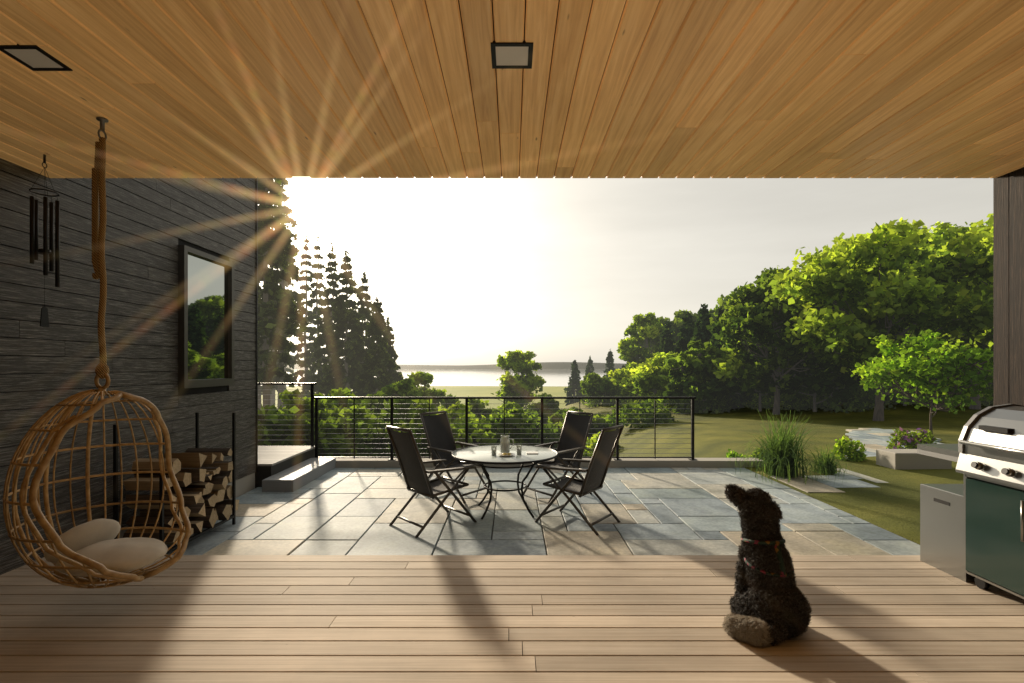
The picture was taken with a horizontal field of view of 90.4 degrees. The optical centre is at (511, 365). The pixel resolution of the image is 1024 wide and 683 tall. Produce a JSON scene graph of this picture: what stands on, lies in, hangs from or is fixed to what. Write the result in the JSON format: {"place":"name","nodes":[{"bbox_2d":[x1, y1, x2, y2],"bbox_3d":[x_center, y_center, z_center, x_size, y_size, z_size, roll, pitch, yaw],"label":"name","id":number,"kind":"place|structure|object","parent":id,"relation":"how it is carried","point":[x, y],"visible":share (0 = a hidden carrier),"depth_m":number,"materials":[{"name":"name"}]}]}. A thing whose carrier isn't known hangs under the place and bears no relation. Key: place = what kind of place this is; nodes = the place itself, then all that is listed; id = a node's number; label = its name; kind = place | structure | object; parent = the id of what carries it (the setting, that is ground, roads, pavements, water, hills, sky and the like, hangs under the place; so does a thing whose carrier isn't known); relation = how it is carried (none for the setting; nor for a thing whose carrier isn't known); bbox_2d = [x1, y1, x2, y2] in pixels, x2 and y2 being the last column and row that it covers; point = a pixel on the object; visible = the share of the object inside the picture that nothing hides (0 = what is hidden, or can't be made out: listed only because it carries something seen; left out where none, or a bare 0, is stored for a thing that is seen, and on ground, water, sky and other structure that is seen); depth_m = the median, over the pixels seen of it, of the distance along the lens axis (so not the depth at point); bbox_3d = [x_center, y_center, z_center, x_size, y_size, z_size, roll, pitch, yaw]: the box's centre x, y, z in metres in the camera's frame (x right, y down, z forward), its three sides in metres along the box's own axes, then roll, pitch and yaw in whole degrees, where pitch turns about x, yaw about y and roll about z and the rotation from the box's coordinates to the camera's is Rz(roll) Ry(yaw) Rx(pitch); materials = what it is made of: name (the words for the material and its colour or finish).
{"place":"outdoors","nodes":[
{"label":"outdoors","id":0,"kind":"place"},
{"bbox_2d":[300,202,308,210],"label":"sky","id":1,"kind":"structure","parent":0,"point":[304,206],"depth_m":3536.90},
{"bbox_2d":[261,369,620,385],"bbox_3d":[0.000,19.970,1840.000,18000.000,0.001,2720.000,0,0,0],"label":"lake water","id":2,"kind":"structure","parent":0,"point":[480,377],"depth_m":1067.92,"materials":[{"name":"white liquid"}]},
{"bbox_2d":[318,423,690,453],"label":"railing cables","id":3,"kind":"object","parent":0,"point":[505,433],"visible":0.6,"depth_m":8.97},
{"bbox_2d":[0,0,1023,177],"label":"ceiling planks","id":4,"kind":"object","parent":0,"point":[717,89],"visible":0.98,"depth_m":2.77,"materials":[{"name":"brown wood"}]},
{"bbox_2d":[0,43,72,70],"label":"ceiling light","id":5,"kind":"object","parent":4,"relation":"on","point":[34,57],"visible":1,"depth_m":2.48,"materials":[{"name":"black metal"}]},
{"bbox_2d":[29,154,59,326],"bbox_3d":[-3.340,-0.895,3.630,0.165,1.230,0.165,0,0,0],"label":"wind chime","id":6,"kind":"object","parent":4,"relation":"hanging from","point":[34,252],"visible":1,"depth_m":3.63,"materials":[{"name":"black metal"}]},
{"bbox_2d":[2,117,191,588],"bbox_3d":[-2.504,-0.091,3.092,0.884,2.834,0.870,0,0,0],"label":"hanging egg chair","id":7,"kind":"object","parent":4,"relation":"hanging from","point":[90,550],"visible":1,"depth_m":3.07,"materials":[{"name":"wicker"}]},
{"bbox_2d":[308,0,669,176],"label":"ceiling board gaps","id":8,"kind":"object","parent":4,"relation":"on","point":[522,81],"depth_m":2.73,"materials":[{"name":"black"}]},
{"bbox_2d":[491,40,532,68],"bbox_3d":[0.000,-1.512,2.470,0.200,0.016,0.200,0,0,0],"label":"ceiling light","id":9,"kind":"object","parent":4,"relation":"on","point":[511,55],"visible":1,"depth_m":2.46,"materials":[{"name":"black metal"}]},
{"bbox_2d":[0,555,1023,682],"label":"deck boards","id":10,"kind":"object","parent":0,"point":[436,619],"visible":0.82,"depth_m":3.00,"materials":[{"name":"wood"}]},
{"bbox_2d":[261,346,992,554],"bbox_3d":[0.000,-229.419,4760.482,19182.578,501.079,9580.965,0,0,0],"label":"terrain","id":11,"kind":"structure","parent":0,"point":[892,505],"depth_m":15.46,"materials":[{"name":"plant"}]},
{"bbox_2d":[0,195,253,492],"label":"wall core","id":12,"kind":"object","parent":11,"relation":"on","point":[188,391],"depth_m":5.26,"materials":[{"name":"black"}]},
{"bbox_2d":[0,158,255,574],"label":"siding wall","id":13,"kind":"structure","parent":12,"relation":"attached to","point":[215,215],"depth_m":4.77,"materials":[{"name":"wood"}]},
{"bbox_2d":[176,245,233,387],"bbox_3d":[-3.695,-0.550,6.170,0.090,1.600,1.020,0,0,0],"label":"window frame","id":14,"kind":"object","parent":13,"relation":"attached to","point":[182,310],"visible":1,"depth_m":5.71,"materials":[{"name":"metal"}]},
{"bbox_2d":[188,253,227,379],"bbox_3d":[-3.715,-0.550,6.170,0.030,1.480,0.900,0,0,0],"label":"window glass pane","id":15,"kind":"object","parent":14,"relation":"in","point":[207,319],"visible":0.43,"depth_m":6.17,"materials":[{"name":"glass"}]},
{"bbox_2d":[254,177,257,471],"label":"corner trim","id":16,"kind":"structure","parent":12,"relation":"attached to","point":[256,323],"depth_m":7.38,"materials":[{"name":"black metal"}]},
{"bbox_2d":[119,473,254,537],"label":"foundation wall","id":17,"kind":"structure","parent":11,"relation":"on","point":[245,484],"depth_m":7.05,"materials":[{"name":"grey concrete"}]},
{"bbox_2d":[258,190,289,408],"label":"conifer tree","id":18,"kind":"object","parent":11,"relation":"on","point":[279,330],"visible":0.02,"depth_m":55.06,"materials":[{"name":"green plant"}]},
{"bbox_2d":[261,178,287,404],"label":"conifer tree","id":19,"kind":"object","parent":11,"relation":"on","point":[272,396],"visible":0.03,"depth_m":84.64,"materials":[{"name":"green plant"}]},
{"bbox_2d":[260,178,305,408],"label":"conifer tree","id":20,"kind":"object","parent":11,"relation":"on","point":[297,297],"visible":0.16,"depth_m":60.04,"materials":[{"name":"green plant"}]},
{"bbox_2d":[258,178,308,407],"bbox_3d":[-17.477,-5.332,35.795,5.186,27.758,5.625,0,0,0],"label":"conifer tree","id":21,"kind":"object","parent":11,"relation":"on","point":[273,245],"visible":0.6,"depth_m":35.70,"materials":[{"name":"green plant"}]},
{"bbox_2d":[255,448,314,487],"bbox_3d":[-6.258,1.765,8.258,5.485,0.610,1.685,0,0,0],"label":"landing side","id":22,"kind":"object","parent":11,"relation":"on","point":[263,473],"visible":0.09,"depth_m":7.65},
{"bbox_2d":[258,446,314,465],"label":"landing boards","id":23,"kind":"object","parent":22,"relation":"on","point":[270,455],"visible":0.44,"depth_m":8.30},
{"bbox_2d":[279,189,297,407],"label":"conifer tree","id":24,"kind":"object","parent":11,"relation":"on","point":[286,284],"visible":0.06,"depth_m":119.92,"materials":[{"name":"green plant"}]},
{"bbox_2d":[258,404,323,445],"bbox_3d":[-6.230,2.243,12.906,3.492,2.771,3.818,0,0,0],"label":"bush","id":25,"kind":"object","parent":11,"relation":"on","point":[274,423],"visible":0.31,"depth_m":12.57,"materials":[{"name":"green plant"}]},
{"bbox_2d":[262,458,335,491],"bbox_3d":[-3.290,1.710,7.992,0.440,0.220,1.725,0,0,0],"label":"stone step","id":26,"kind":"object","parent":11,"relation":"on","point":[297,476],"visible":0.86,"depth_m":7.56,"materials":[{"name":"grey"}]},
{"bbox_2d":[289,233,316,398],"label":"conifer tree","id":27,"kind":"object","parent":11,"relation":"on","point":[305,345],"visible":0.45,"depth_m":79.62,"materials":[{"name":"green plant"}]},
{"bbox_2d":[298,236,328,399],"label":"conifer tree","id":28,"kind":"object","parent":11,"relation":"on","point":[314,294],"visible":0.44,"depth_m":69.66,"materials":[{"name":"green plant"}]},
{"bbox_2d":[261,389,372,422],"bbox_3d":[-6.540,2.424,15.606,4.791,3.490,4.315,0,0,0],"label":"bush","id":29,"kind":"object","parent":11,"relation":"on","point":[289,399],"visible":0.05,"depth_m":15.28,"materials":[{"name":"green plant"}]},
{"bbox_2d":[309,240,355,395],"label":"conifer tree","id":30,"kind":"object","parent":11,"relation":"on","point":[325,321],"visible":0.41,"depth_m":53.36,"materials":[{"name":"green plant"}]},
{"bbox_2d":[308,387,367,414],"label":"bush","id":31,"kind":"object","parent":11,"relation":"on","point":[344,392],"visible":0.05,"depth_m":17.65,"materials":[{"name":"green plant"}]},
{"bbox_2d":[320,250,365,399],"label":"conifer tree","id":32,"kind":"object","parent":11,"relation":"on","point":[345,320],"visible":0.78,"depth_m":47.43,"materials":[{"name":"green plant"}]},
{"bbox_2d":[285,405,423,456],"bbox_3d":[-4.116,2.376,13.379,3.886,2.692,3.113,0,0,24],"label":"bush","id":33,"kind":"object","parent":11,"relation":"on","point":[348,414],"visible":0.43,"depth_m":12.77,"materials":[{"name":"green plant"}]},
{"bbox_2d":[349,272,375,396],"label":"conifer tree","id":34,"kind":"object","parent":11,"relation":"on","point":[364,311],"visible":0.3,"depth_m":51.71,"materials":[{"name":"green plant"}]},
{"bbox_2d":[353,297,398,399],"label":"conifer tree","id":35,"kind":"object","parent":11,"relation":"on","point":[378,361],"visible":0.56,"depth_m":43.54,"materials":[{"name":"green plant"}]},
{"bbox_2d":[361,390,406,417],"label":"bush","id":36,"kind":"object","parent":11,"relation":"on","point":[377,405],"visible":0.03,"depth_m":21.61,"materials":[{"name":"green plant"}]},
{"bbox_2d":[374,317,403,392],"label":"conifer tree","id":37,"kind":"object","parent":11,"relation":"on","point":[396,375],"visible":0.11,"depth_m":49.80,"materials":[{"name":"green plant"}]},
{"bbox_2d":[375,377,436,407],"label":"bush","id":38,"kind":"object","parent":11,"relation":"on","point":[403,387],"visible":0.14,"depth_m":27.82,"materials":[{"name":"green plant"}]},
{"bbox_2d":[358,395,455,427],"bbox_3d":[-3.329,2.702,17.271,4.079,3.537,4.500,0,0,41],"label":"bush","id":39,"kind":"object","parent":11,"relation":"on","point":[401,408],"visible":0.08,"depth_m":16.58,"materials":[{"name":"green plant"}]},
{"bbox_2d":[407,370,448,410],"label":"tree","id":40,"kind":"object","parent":11,"relation":"on","point":[424,379],"visible":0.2,"depth_m":33.56,"materials":[{"name":"green plant"}]},
{"bbox_2d":[383,399,495,456],"bbox_3d":[-2.199,2.353,14.003,3.446,2.900,3.290,0,0,-29],"label":"bush","id":41,"kind":"object","parent":11,"relation":"on","point":[421,407],"visible":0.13,"depth_m":13.68,"materials":[{"name":"green plant"}]},
{"bbox_2d":[440,394,460,408],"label":"bush","id":42,"kind":"object","parent":11,"relation":"on","point":[447,404],"visible":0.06,"depth_m":37.67,"materials":[{"name":"green plant"}]},
{"bbox_2d":[436,401,497,429],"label":"bush","id":43,"kind":"object","parent":11,"relation":"on","point":[455,413],"visible":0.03,"depth_m":20.26,"materials":[{"name":"green plant"}]},
{"bbox_2d":[468,396,503,419],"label":"bush","id":44,"kind":"object","parent":11,"relation":"on","point":[478,410],"visible":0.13,"depth_m":29.40,"materials":[{"name":"green plant"}]},
{"bbox_2d":[461,407,540,445],"bbox_3d":[-0.581,2.585,15.459,3.505,2.727,3.162,0,0,0],"label":"bush","id":45,"kind":"object","parent":11,"relation":"on","point":[514,415],"visible":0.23,"depth_m":15.10,"materials":[{"name":"green plant"}]},
{"bbox_2d":[491,349,545,409],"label":"tree","id":46,"kind":"object","parent":11,"relation":"on","point":[526,382],"visible":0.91,"depth_m":41.22,"materials":[{"name":"green plant"}]},
{"bbox_2d":[500,401,564,450],"bbox_3d":[0.408,3.454,23.087,4.748,3.773,4.591,0,0,-27],"label":"bush","id":47,"kind":"object","parent":11,"relation":"on","point":[510,405],"visible":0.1,"depth_m":22.39,"materials":[{"name":"green plant"}]},
{"bbox_2d":[522,392,564,422],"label":"bush","id":48,"kind":"object","parent":11,"relation":"on","point":[550,407],"visible":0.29,"depth_m":35.52,"materials":[{"name":"green plant"}]},
{"bbox_2d":[336,458,763,467],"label":"patio curb","id":49,"kind":"structure","parent":11,"relation":"on","point":[621,463],"depth_m":8.86,"materials":[{"name":"grey concrete"}]},
{"bbox_2d":[258,383,696,459],"bbox_3d":[-2.675,0.978,9.002,11.850,1.355,0.185,0,0,0],"label":"railing frame","id":50,"kind":"object","parent":49,"relation":"on","point":[392,457],"visible":0.65,"depth_m":8.95,"materials":[{"name":"metal"}]},
{"bbox_2d":[166,428,943,554],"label":"patio flagstones","id":51,"kind":"object","parent":11,"relation":"on","point":[355,511],"visible":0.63,"depth_m":5.89,"materials":[{"name":"stone"}]},
{"bbox_2d":[113,412,235,553],"bbox_3d":[-3.315,1.145,5.095,0.435,1.250,1.195,0,0,0],"label":"firewood rack","id":52,"kind":"object","parent":51,"relation":"on","point":[115,487],"visible":0.42,"depth_m":4.63,"materials":[{"name":"black metal"}]},
{"bbox_2d":[123,448,238,544],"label":"firewood logs","id":53,"kind":"object","parent":52,"relation":"in","point":[203,476],"visible":0.78,"depth_m":4.99,"materials":[{"name":"brown wood"}]},
{"bbox_2d":[386,425,476,537],"bbox_3d":[-0.901,1.218,5.683,0.857,1.128,0.620,0,0,-42],"label":"patio chair","id":54,"kind":"object","parent":51,"relation":"on","point":[412,467],"visible":1,"depth_m":5.54,"materials":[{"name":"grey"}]},
{"bbox_2d":[420,411,489,503],"bbox_3d":[-0.785,1.218,7.013,0.857,1.128,0.620,0,0,36],"label":"patio chair","id":55,"kind":"object","parent":51,"relation":"on","point":[440,437],"visible":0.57,"depth_m":7.14,"materials":[{"name":"grey"}]},
{"bbox_2d":[451,435,558,518],"bbox_3d":[-0.085,1.312,6.200,1.308,0.936,1.308,0,0,0],"label":"patio table","id":56,"kind":"object","parent":51,"relation":"on","point":[504,452],"visible":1,"depth_m":6.02,"materials":[{"name":"glass"}]},
{"bbox_2d":[523,411,593,502],"bbox_3d":[0.644,1.218,7.014,0.857,1.128,0.620,0,0,-37],"label":"patio chair","id":57,"kind":"object","parent":51,"relation":"on","point":[571,443],"visible":0.68,"depth_m":7.14,"materials":[{"name":"grey"}]},
{"bbox_2d":[535,424,623,534],"bbox_3d":[0.765,1.218,5.747,0.857,1.128,0.620,0,0,36],"label":"patio chair","id":58,"kind":"object","parent":51,"relation":"on","point":[599,462],"visible":1,"depth_m":5.62,"materials":[{"name":"grey"}]},
{"bbox_2d":[563,360,586,405],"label":"spruce tree","id":59,"kind":"object","parent":11,"relation":"on","point":[573,388],"visible":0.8,"depth_m":69.59,"materials":[{"name":"green plant"}]},
{"bbox_2d":[547,406,615,437],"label":"bush","id":60,"kind":"object","parent":11,"relation":"on","point":[561,416],"visible":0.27,"depth_m":24.99,"materials":[{"name":"green plant"}]},
{"bbox_2d":[583,356,593,399],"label":"spruce tree","id":61,"kind":"object","parent":11,"relation":"on","point":[590,368],"visible":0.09,"depth_m":84.85,"materials":[{"name":"green plant"}]},
{"bbox_2d":[578,372,619,404],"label":"tree","id":62,"kind":"object","parent":11,"relation":"on","point":[590,383],"visible":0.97,"depth_m":39.14,"materials":[{"name":"green plant"}]},
{"bbox_2d":[583,431,619,456],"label":"meadow shrub","id":63,"kind":"object","parent":11,"relation":"on","point":[590,445],"visible":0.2,"depth_m":18.55,"materials":[{"name":"green plant"}]},
{"bbox_2d":[580,376,633,407],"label":"tree","id":64,"kind":"object","parent":11,"relation":"on","point":[605,402],"visible":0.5,"depth_m":38.80,"materials":[{"name":"green plant"}]},
{"bbox_2d":[604,349,614,402],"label":"spruce tree","id":65,"kind":"object","parent":11,"relation":"on","point":[609,359],"visible":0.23,"depth_m":74.72,"materials":[{"name":"green plant"}]},
{"bbox_2d":[606,362,641,400],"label":"tree","id":66,"kind":"object","parent":11,"relation":"on","point":[618,376],"visible":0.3,"depth_m":36.02,"materials":[{"name":"green plant"}]},
{"bbox_2d":[605,396,678,427],"bbox_3d":[5.452,1.936,21.438,3.019,1.319,3.230,0,0,0],"label":"meadow shrub","id":67,"kind":"object","parent":11,"relation":"on","point":[635,411],"visible":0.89,"depth_m":20.98,"materials":[{"name":"green plant"}]},
{"bbox_2d":[616,312,674,365],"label":"maple tree","id":68,"kind":"object","parent":11,"relation":"on","point":[647,329],"visible":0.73,"depth_m":45.50,"materials":[{"name":"green plant"}]},
{"bbox_2d":[621,393,673,405],"bbox_3d":[10.432,1.867,36.032,4.845,2.327,5.008,0,0,0],"label":"understory","id":69,"kind":"object","parent":11,"relation":"on","point":[638,400],"visible":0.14,"depth_m":35.44,"materials":[{"name":"green plant"}]},
{"bbox_2d":[622,351,680,408],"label":"tree","id":70,"kind":"object","parent":11,"relation":"on","point":[648,377],"visible":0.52,"depth_m":29.16,"materials":[{"name":"green plant"}]},
{"bbox_2d":[659,321,675,354],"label":"spruce tree","id":71,"kind":"object","parent":11,"relation":"on","point":[667,341],"visible":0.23,"depth_m":37.83,"materials":[{"name":"green plant"}]},
{"bbox_2d":[657,309,698,344],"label":"maple tree","id":72,"kind":"object","parent":11,"relation":"on","point":[677,322],"visible":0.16,"depth_m":50.71,"materials":[{"name":"green plant"}]},
{"bbox_2d":[666,311,694,401],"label":"spruce tree","id":73,"kind":"object","parent":11,"relation":"on","point":[686,330],"visible":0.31,"depth_m":32.80,"materials":[{"name":"green plant"}]},
{"bbox_2d":[684,303,712,351],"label":"spruce tree","id":74,"kind":"object","parent":11,"relation":"on","point":[702,332],"visible":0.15,"depth_m":29.81,"materials":[{"name":"green plant"}]},
{"bbox_2d":[663,394,741,413],"bbox_3d":[9.974,1.773,26.959,3.647,1.799,3.957,0,0,-40],"label":"understory","id":75,"kind":"object","parent":11,"relation":"on","point":[682,406],"visible":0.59,"depth_m":26.21,"materials":[{"name":"green plant"}]},
{"bbox_2d":[658,339,758,410],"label":"tree","id":76,"kind":"object","parent":11,"relation":"on","point":[694,375],"visible":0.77,"depth_m":25.13,"materials":[{"name":"green plant"}]},
{"bbox_2d":[696,294,748,321],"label":"maple tree","id":77,"kind":"object","parent":11,"relation":"on","point":[721,301],"visible":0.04,"depth_m":46.95,"materials":[{"name":"green plant"}]},
{"bbox_2d":[705,307,751,410],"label":"tree","id":78,"kind":"object","parent":11,"relation":"on","point":[713,340],"visible":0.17,"depth_m":27.67,"materials":[{"name":"plant"}]},
{"bbox_2d":[726,448,746,457],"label":"lawn shrub","id":79,"kind":"object","parent":11,"relation":"on","point":[733,455],"visible":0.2,"depth_m":9.87,"materials":[{"name":"green plant"}]},
{"bbox_2d":[720,392,783,405],"bbox_3d":[13.725,1.546,29.947,4.134,2.027,4.177,0,0,-44],"label":"understory","id":80,"kind":"object","parent":11,"relation":"on","point":[743,403],"visible":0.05,"depth_m":28.80,"materials":[{"name":"green plant"}]},
{"bbox_2d":[749,448,767,459],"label":"lawn shrub","id":81,"kind":"object","parent":11,"relation":"on","point":[758,454],"visible":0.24,"depth_m":9.66,"materials":[{"name":"green plant"}]},
{"bbox_2d":[711,338,810,410],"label":"tree","id":82,"kind":"object","parent":11,"relation":"on","point":[734,365],"visible":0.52,"depth_m":23.73,"materials":[{"name":"green plant"}]},
{"bbox_2d":[706,265,845,414],"bbox_3d":[12.060,-1.143,22.971,5.708,7.092,5.674,0,0,0],"label":"maple tree","id":83,"kind":"object","parent":11,"relation":"on","point":[755,321],"visible":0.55,"depth_m":22.39,"materials":[{"name":"green plant"}]},
{"bbox_2d":[726,409,844,483],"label":"ornamental grass","id":84,"kind":"object","parent":11,"relation":"on","point":[783,457],"depth_m":8.04,"materials":[{"name":"plant"}]},
{"bbox_2d":[743,388,837,409],"bbox_3d":[14.263,1.357,25.925,4.102,1.954,4.225,0,0,39],"label":"understory","id":85,"kind":"object","parent":11,"relation":"on","point":[767,401],"visible":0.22,"depth_m":25.54,"materials":[{"name":"green plant"}]},
{"bbox_2d":[758,343,863,411],"bbox_3d":[13.718,0.250,23.171,4.787,4.042,5.536,0,0,0],"label":"tree","id":86,"kind":"object","parent":11,"relation":"on","point":[820,385],"visible":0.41,"depth_m":21.78,"materials":[{"name":"green plant"}]},
{"bbox_2d":[801,444,854,474],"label":"ornamental grass","id":87,"kind":"object","parent":11,"relation":"on","point":[831,470],"depth_m":8.28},
{"bbox_2d":[783,384,895,412],"bbox_3d":[15.055,1.227,24.005,4.343,2.022,4.531,0,0,0],"label":"understory","id":88,"kind":"object","parent":11,"relation":"on","point":[855,403],"visible":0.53,"depth_m":23.04,"materials":[{"name":"green plant"}]},
{"bbox_2d":[781,250,908,330],"bbox_3d":[18.832,-2.408,29.851,8.736,9.320,7.687,0,0,-38],"label":"maple tree","id":89,"kind":"object","parent":11,"relation":"on","point":[820,252],"depth_m":30.42,"materials":[{"name":"green plant"}]},
{"bbox_2d":[830,436,866,461],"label":"lawn shrub","id":90,"kind":"object","parent":11,"relation":"on","point":[851,448],"visible":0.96,"depth_m":9.41,"materials":[{"name":"green plant"}]},
{"bbox_2d":[765,217,992,420],"bbox_3d":[13.389,-1.629,19.142,8.137,7.778,7.058,0,0,0],"label":"maple tree","id":91,"kind":"object","parent":11,"relation":"on","point":[867,286],"visible":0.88,"depth_m":17.65,"materials":[{"name":"green plant"}]},
{"bbox_2d":[839,385,929,404],"bbox_3d":[19.594,0.907,26.986,5.094,2.484,5.195,0,0,0],"label":"understory","id":92,"kind":"object","parent":11,"relation":"on","point":[872,392],"visible":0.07,"depth_m":25.64,"materials":[{"name":"green plant"}]},
{"bbox_2d":[886,427,937,448],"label":"flowering plants","id":93,"kind":"object","parent":11,"relation":"on","point":[904,437],"visible":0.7,"depth_m":10.29,"materials":[{"name":"green plant"}]},
{"bbox_2d":[876,449,951,468],"bbox_3d":[6.925,1.627,8.775,0.950,0.320,0.450,0,0,0],"label":"stone planter","id":94,"kind":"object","parent":11,"relation":"on","point":[901,458],"depth_m":8.55,"materials":[{"name":"grey concrete"}]},
{"bbox_2d":[886,329,955,405],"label":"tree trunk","id":95,"kind":"object","parent":11,"relation":"on","point":[904,400],"depth_m":23.96,"materials":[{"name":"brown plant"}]},
{"bbox_2d":[851,329,992,433],"bbox_3d":[11.575,0.461,14.336,3.503,3.030,3.951,0,0,-42],"label":"maple tree","id":96,"kind":"object","parent":11,"relation":"on","point":[930,372],"visible":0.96,"depth_m":13.64,"materials":[{"name":"green plant"}]},
{"bbox_2d":[873,380,992,406],"bbox_3d":[21.091,1.029,24.974,4.819,2.117,4.937,0,0,0],"label":"understory","id":97,"kind":"object","parent":11,"relation":"on","point":[911,402],"visible":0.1,"depth_m":23.79,"materials":[{"name":"green plant"}]},
{"bbox_2d":[904,213,992,408],"bbox_3d":[19.748,-2.267,21.920,7.895,8.666,6.889,0,0,21],"label":"maple tree","id":98,"kind":"object","parent":11,"relation":"on","point":[942,234],"visible":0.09,"depth_m":21.96,"materials":[{"name":"green plant"}]},
{"bbox_2d":[923,215,992,356],"bbox_3d":[19.747,-2.147,18.590,7.762,8.508,7.036,0,0,30],"label":"maple tree","id":99,"kind":"object","parent":11,"relation":"on","point":[989,252],"visible":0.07,"depth_m":19.56,"materials":[{"name":"green plant"}]},
{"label":"deck","id":100,"kind":"structure","parent":11,"relation":"on","visible":0},
{"bbox_2d":[722,484,811,646],"bbox_3d":[1.463,1.136,3.000,0.446,0.779,0.492,0,0,0],"label":"dog","id":101,"kind":"object","parent":100,"relation":"on","point":[768,601],"visible":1,"depth_m":2.91},
{"bbox_2d":[920,484,974,581],"bbox_3d":[3.404,1.220,3.768,0.433,0.600,0.403,0,0,0],"label":"cabinet","id":102,"kind":"object","parent":100,"relation":"on","point":[941,527],"visible":0.48,"depth_m":3.77,"materials":[{"name":"grey"}]},
{"bbox_2d":[917,404,1023,598],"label":"gas grill","id":103,"kind":"object","parent":100,"relation":"on","point":[986,453],"visible":1,"depth_m":3.33,"materials":[{"name":"silver metal"}]},
{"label":"wall","id":104,"kind":"structure","parent":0},
{"bbox_2d":[993,167,1023,405],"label":"siding wall","id":105,"kind":"structure","parent":104,"relation":"attached to","point":[1008,288],"depth_m":3.98,"materials":[{"name":"wood"}]}
]}

